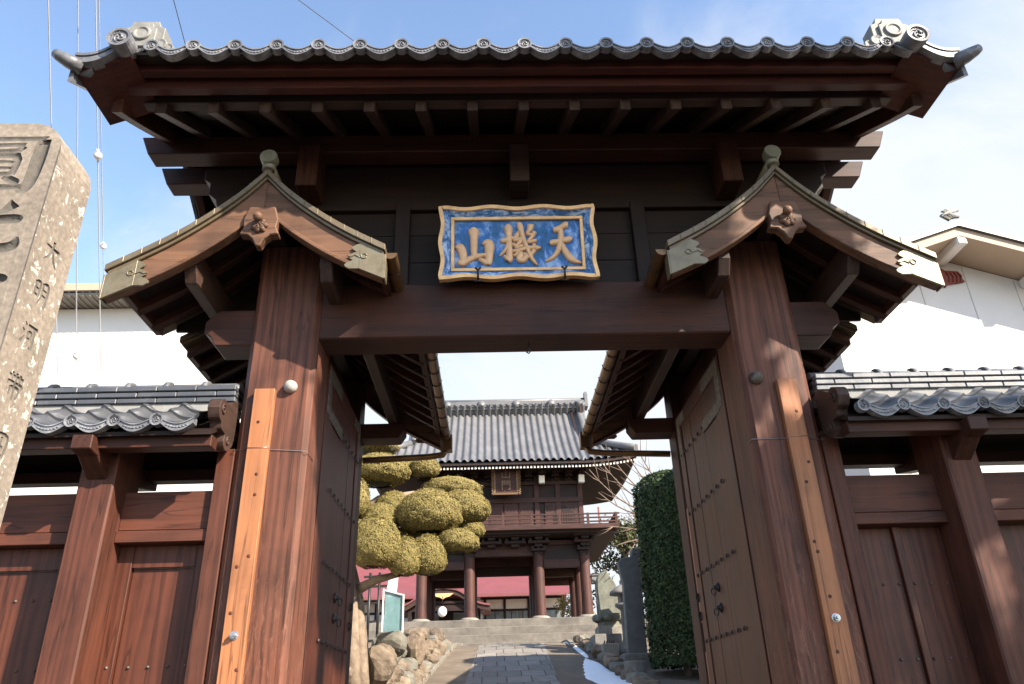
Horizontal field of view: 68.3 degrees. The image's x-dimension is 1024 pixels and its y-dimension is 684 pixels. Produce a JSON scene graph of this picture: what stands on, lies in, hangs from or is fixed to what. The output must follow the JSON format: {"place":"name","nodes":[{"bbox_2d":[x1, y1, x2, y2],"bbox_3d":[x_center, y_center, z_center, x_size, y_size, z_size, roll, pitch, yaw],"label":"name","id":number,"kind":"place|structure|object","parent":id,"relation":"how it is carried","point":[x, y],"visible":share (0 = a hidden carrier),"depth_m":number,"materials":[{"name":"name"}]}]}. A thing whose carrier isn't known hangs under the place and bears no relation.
{"place":"outdoors","nodes":[
{"label":"outdoors","id":0,"kind":"place"},
{"bbox_2d":[98,0,106,275],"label":"overhead cable","id":1,"kind":"object","parent":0,"point":[103,245],"visible":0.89,"depth_m":11.13,"materials":[{"name":"white paint"}]},
{"bbox_2d":[173,0,185,43],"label":"overhead cable","id":2,"kind":"object","parent":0,"point":[179,21],"visible":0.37,"depth_m":13.19,"materials":[{"name":"grey metal"}]},
{"bbox_2d":[299,0,353,40],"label":"overhead cable","id":3,"kind":"object","parent":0,"point":[326,20],"visible":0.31,"depth_m":13.13,"materials":[{"name":"grey metal"}]},
{"bbox_2d":[356,564,569,622],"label":"hall","id":4,"kind":"structure","parent":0,"point":[502,597],"depth_m":56.00,"materials":[{"name":"red paint"}]},
{"bbox_2d":[435,613,438,620],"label":"porch window","id":5,"kind":"structure","parent":4,"relation":"in","point":[436,614],"depth_m":52.72,"materials":[{"name":"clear glass"}]},
{"bbox_2d":[438,596,446,616],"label":"paper lantern","id":6,"kind":"object","parent":4,"relation":"hanging from","point":[442,611],"visible":1,"depth_m":48.93,"materials":[{"name":"white paper"}]},
{"bbox_2d":[453,613,463,619],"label":"porch window","id":7,"kind":"structure","parent":4,"relation":"in","point":[456,616],"depth_m":52.79,"materials":[{"name":"grey glass"}]},
{"bbox_2d":[487,612,503,618],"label":"window","id":8,"kind":"structure","parent":4,"relation":"in","point":[494,615],"depth_m":55.99,"materials":[{"name":"grey glass"}]},
{"bbox_2d":[506,611,516,618],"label":"window","id":9,"kind":"structure","parent":4,"relation":"in","point":[509,614],"depth_m":56.03,"materials":[{"name":"grey glass"}]},
{"bbox_2d":[517,611,527,618],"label":"window","id":10,"kind":"structure","parent":4,"relation":"in","point":[521,614],"depth_m":56.07,"materials":[{"name":"grey glass"}]},
{"bbox_2d":[550,610,561,617],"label":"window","id":11,"kind":"structure","parent":4,"relation":"in","point":[554,613],"depth_m":56.14,"materials":[{"name":"grey glass"}]},
{"bbox_2d":[376,392,637,621],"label":"tower gate","id":12,"kind":"structure","parent":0,"point":[540,533],"depth_m":33.73,"materials":[{"name":"brown wood"}]},
{"bbox_2d":[491,469,520,494],"bbox_3d":[-0.268,6.083,33.159,1.316,1.250,0.212,-1,-26,-2],"label":"name board","id":13,"kind":"object","parent":12,"relation":"attached to","point":[506,482],"visible":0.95,"depth_m":33.11,"materials":[{"name":"brown wood"}]},
{"bbox_2d":[0,0,1023,616],"label":"sky","id":14,"kind":"structure","parent":0,"point":[966,153],"materials":[{"name":"blue"}]},
{"bbox_2d":[424,639,699,683],"bbox_3d":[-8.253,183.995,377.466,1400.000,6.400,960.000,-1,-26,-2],"label":"ground","id":15,"kind":"structure","parent":0,"point":[567,662],"depth_m":20.28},
{"bbox_2d":[0,123,90,527],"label":"stone pillar","id":16,"kind":"structure","parent":15,"relation":"on","point":[45,185],"depth_m":3.12,"materials":[{"name":"beige stone"}]},
{"bbox_2d":[0,381,244,683],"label":"tiled wall","id":17,"kind":"structure","parent":15,"relation":"on","point":[109,571],"depth_m":5.31,"materials":[{"name":"brown wood"}]},
{"bbox_2d":[0,548,63,683],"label":"door panel","id":18,"kind":"structure","parent":17,"relation":"in","point":[28,577],"depth_m":5.26,"materials":[{"name":"brown wood"}]},
{"bbox_2d":[94,544,203,683],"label":"door panel","id":19,"kind":"structure","parent":17,"relation":"in","point":[147,634],"depth_m":5.24,"materials":[{"name":"brown wood"}]},
{"bbox_2d":[9,283,240,494],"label":"storehouse","id":20,"kind":"structure","parent":15,"relation":"on","point":[136,349],"depth_m":13.38,"materials":[{"name":"white paint"}]},
{"bbox_2d":[47,0,57,383],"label":"overhead cable","id":21,"kind":"object","parent":20,"relation":"attached to","point":[51,127],"visible":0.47,"depth_m":9.60,"materials":[{"name":"grey metal"}]},
{"bbox_2d":[72,0,79,384],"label":"overhead cable","id":22,"kind":"object","parent":20,"relation":"attached to","point":[76,355],"visible":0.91,"depth_m":11.13,"materials":[{"name":"white paint"}]},
{"bbox_2d":[93,0,101,384],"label":"overhead cable","id":23,"kind":"object","parent":20,"relation":"attached to","point":[97,155],"visible":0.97,"depth_m":10.30,"materials":[{"name":"white paint"}]},
{"bbox_2d":[349,627,451,683],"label":"stone wall","id":24,"kind":"structure","parent":15,"relation":"on","point":[415,653],"depth_m":17.38,"materials":[{"name":"beige stone"}]},
{"bbox_2d":[416,639,574,683],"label":"kerb","id":25,"kind":"structure","parent":15,"relation":"on","point":[571,643],"depth_m":22.55,"materials":[{"name":"stone"}]},
{"bbox_2d":[366,616,647,645],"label":"stone steps","id":26,"kind":"structure","parent":15,"relation":"on","point":[511,631],"depth_m":29.81,"materials":[{"name":"grey stone"}]},
{"bbox_2d":[465,643,559,683],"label":"stone path","id":27,"kind":"structure","parent":15,"relation":"on","point":[514,664],"depth_m":20.91,"materials":[{"name":"grey stone"}]},
{"bbox_2d":[51,19,982,683],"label":"temple gate","id":28,"kind":"structure","parent":15,"relation":"on","point":[743,263],"depth_m":6.17,"materials":[{"name":"brown wood"}]},
{"bbox_2d":[216,388,312,683],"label":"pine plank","id":29,"kind":"object","parent":28,"relation":"attached to","point":[232,657],"visible":0.98,"depth_m":5.24,"materials":[{"name":"orange wood"}]},
{"bbox_2d":[301,360,360,683],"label":"door leaf","id":30,"kind":"structure","parent":28,"relation":"in","point":[328,625],"depth_m":6.51,"materials":[{"name":"brown wood"}]},
{"bbox_2d":[438,204,599,282],"bbox_3d":[0.049,-0.811,6.305,1.324,0.731,0.163,-1,-26,-2],"label":"name plaque","id":31,"kind":"object","parent":28,"relation":"attached to","point":[499,243],"visible":1,"depth_m":6.33,"materials":[{"name":"blue paint"}]},
{"bbox_2d":[676,353,771,683],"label":"door leaf","id":32,"kind":"structure","parent":28,"relation":"in","point":[727,595],"depth_m":6.59,"materials":[{"name":"brown wood"}]},
{"bbox_2d":[748,378,860,683],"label":"pine plank","id":33,"kind":"object","parent":28,"relation":"attached to","point":[838,636],"visible":0.98,"depth_m":5.33,"materials":[{"name":"brown wood"}]},
{"bbox_2d":[553,591,596,616],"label":"round shrub","id":34,"kind":"object","parent":15,"relation":"on","point":[564,603],"visible":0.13,"depth_m":45.57,"materials":[{"name":"green plant"}]},
{"bbox_2d":[589,572,598,625],"bbox_3d":[2.806,8.777,24.505,0.393,2.495,0.400,-1,-26,-2],"label":"lamp post","id":35,"kind":"object","parent":15,"relation":"on","point":[593,576],"visible":0.46,"depth_m":24.82,"materials":[{"name":"stone"}]},
{"bbox_2d":[563,642,631,683],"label":"snow","id":36,"kind":"structure","parent":15,"relation":"on","point":[597,672],"depth_m":18.97,"materials":[{"name":"white snow"}]},
{"bbox_2d":[590,570,622,646],"bbox_3d":[3.096,8.546,23.901,1.240,2.560,1.300,-1,-26,-2],"label":"stone monument","id":37,"kind":"object","parent":15,"relation":"on","point":[607,618],"visible":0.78,"depth_m":23.66,"materials":[{"name":"grey stone"}]},
{"bbox_2d":[601,643,618,654],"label":"stone block","id":38,"kind":"structure","parent":15,"relation":"on","point":[610,647],"depth_m":21.41,"materials":[{"name":"grey stone"}]},
{"bbox_2d":[573,634,660,683],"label":"edging stones","id":39,"kind":"object","parent":15,"relation":"on","point":[613,662],"visible":0.89,"depth_m":19.87,"materials":[{"name":"grey stone"}]},
{"bbox_2d":[590,509,644,606],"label":"pine tree","id":40,"kind":"object","parent":15,"relation":"on","point":[623,537],"visible":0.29,"depth_m":43.06,"materials":[{"name":"green plant"}]},
{"bbox_2d":[610,580,625,655],"bbox_3d":[3.462,8.336,22.953,0.909,2.280,0.909,-1,-26,-2],"label":"stone lantern","id":41,"kind":"object","parent":15,"relation":"on","point":[616,591],"visible":0.32,"depth_m":22.90,"materials":[{"name":"grey stone"}]},
{"bbox_2d":[587,440,659,557],"bbox_3d":[4.731,6.163,24.069,4.391,7.503,1.287,4,-27,-13],"label":"bare tree","id":42,"kind":"object","parent":15,"relation":"on","point":[629,505],"visible":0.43,"depth_m":24.68,"materials":[{"name":"brown plant"}]},
{"bbox_2d":[617,548,651,668],"bbox_3d":[3.295,7.342,20.707,0.800,3.292,0.700,-1,-26,-2],"label":"stone tablet","id":43,"kind":"object","parent":15,"relation":"on","point":[632,594],"visible":0.73,"depth_m":20.58,"materials":[{"name":"grey stone"}]},
{"bbox_2d":[624,660,646,673],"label":"stone block","id":44,"kind":"structure","parent":15,"relation":"on","point":[638,665],"depth_m":17.97,"materials":[{"name":"grey stone"}]},
{"bbox_2d":[631,469,697,676],"bbox_3d":[4.434,6.029,19.681,2.347,5.482,2.380,-1,-26,-2],"label":"clipped hedge","id":45,"kind":"object","parent":15,"relation":"on","point":[666,604],"visible":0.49,"depth_m":19.05,"materials":[{"name":"green plant"}]},
{"bbox_2d":[671,208,1023,475],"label":"white hall","id":46,"kind":"structure","parent":15,"relation":"on","point":[969,315],"depth_m":11.38,"materials":[{"name":"paint"}]},
{"bbox_2d":[806,366,1023,683],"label":"tiled wall","id":47,"kind":"structure","parent":15,"relation":"on","point":[934,551],"depth_m":5.47,"materials":[{"name":"brown wood"}]},
{"bbox_2d":[858,527,981,683],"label":"door panel","id":48,"kind":"structure","parent":47,"relation":"in","point":[924,630],"depth_m":5.37,"materials":[{"name":"brown wood"}]},
{"bbox_2d":[999,525,1023,604],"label":"door panel","id":49,"kind":"structure","parent":47,"relation":"in","point":[1012,535],"depth_m":5.57,"materials":[{"name":"brown wood"}]},
{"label":"tree bed","id":50,"kind":"structure","parent":15,"relation":"on","visible":0},
{"bbox_2d":[364,572,387,647],"bbox_3d":[-3.451,6.885,19.052,0.671,2.050,0.070,-1,-26,-2],"label":"lattice post","id":51,"kind":"object","parent":50,"relation":"on","point":[378,602],"visible":0.53,"depth_m":19.13,"materials":[{"name":"metal"}]},
{"bbox_2d":[381,578,403,631],"bbox_3d":[-2.806,6.591,17.807,0.564,2.200,0.104,-9,-27,14],"label":"glazed board","id":52,"kind":"object","parent":50,"relation":"on","point":[393,613],"visible":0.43,"depth_m":17.91,"materials":[{"name":"teal glass"}]},
{"bbox_2d":[349,445,490,683],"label":"cloud pruned tree","id":53,"kind":"object","parent":50,"relation":"on","point":[429,527],"visible":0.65,"depth_m":14.51,"materials":[{"name":"green plant"}]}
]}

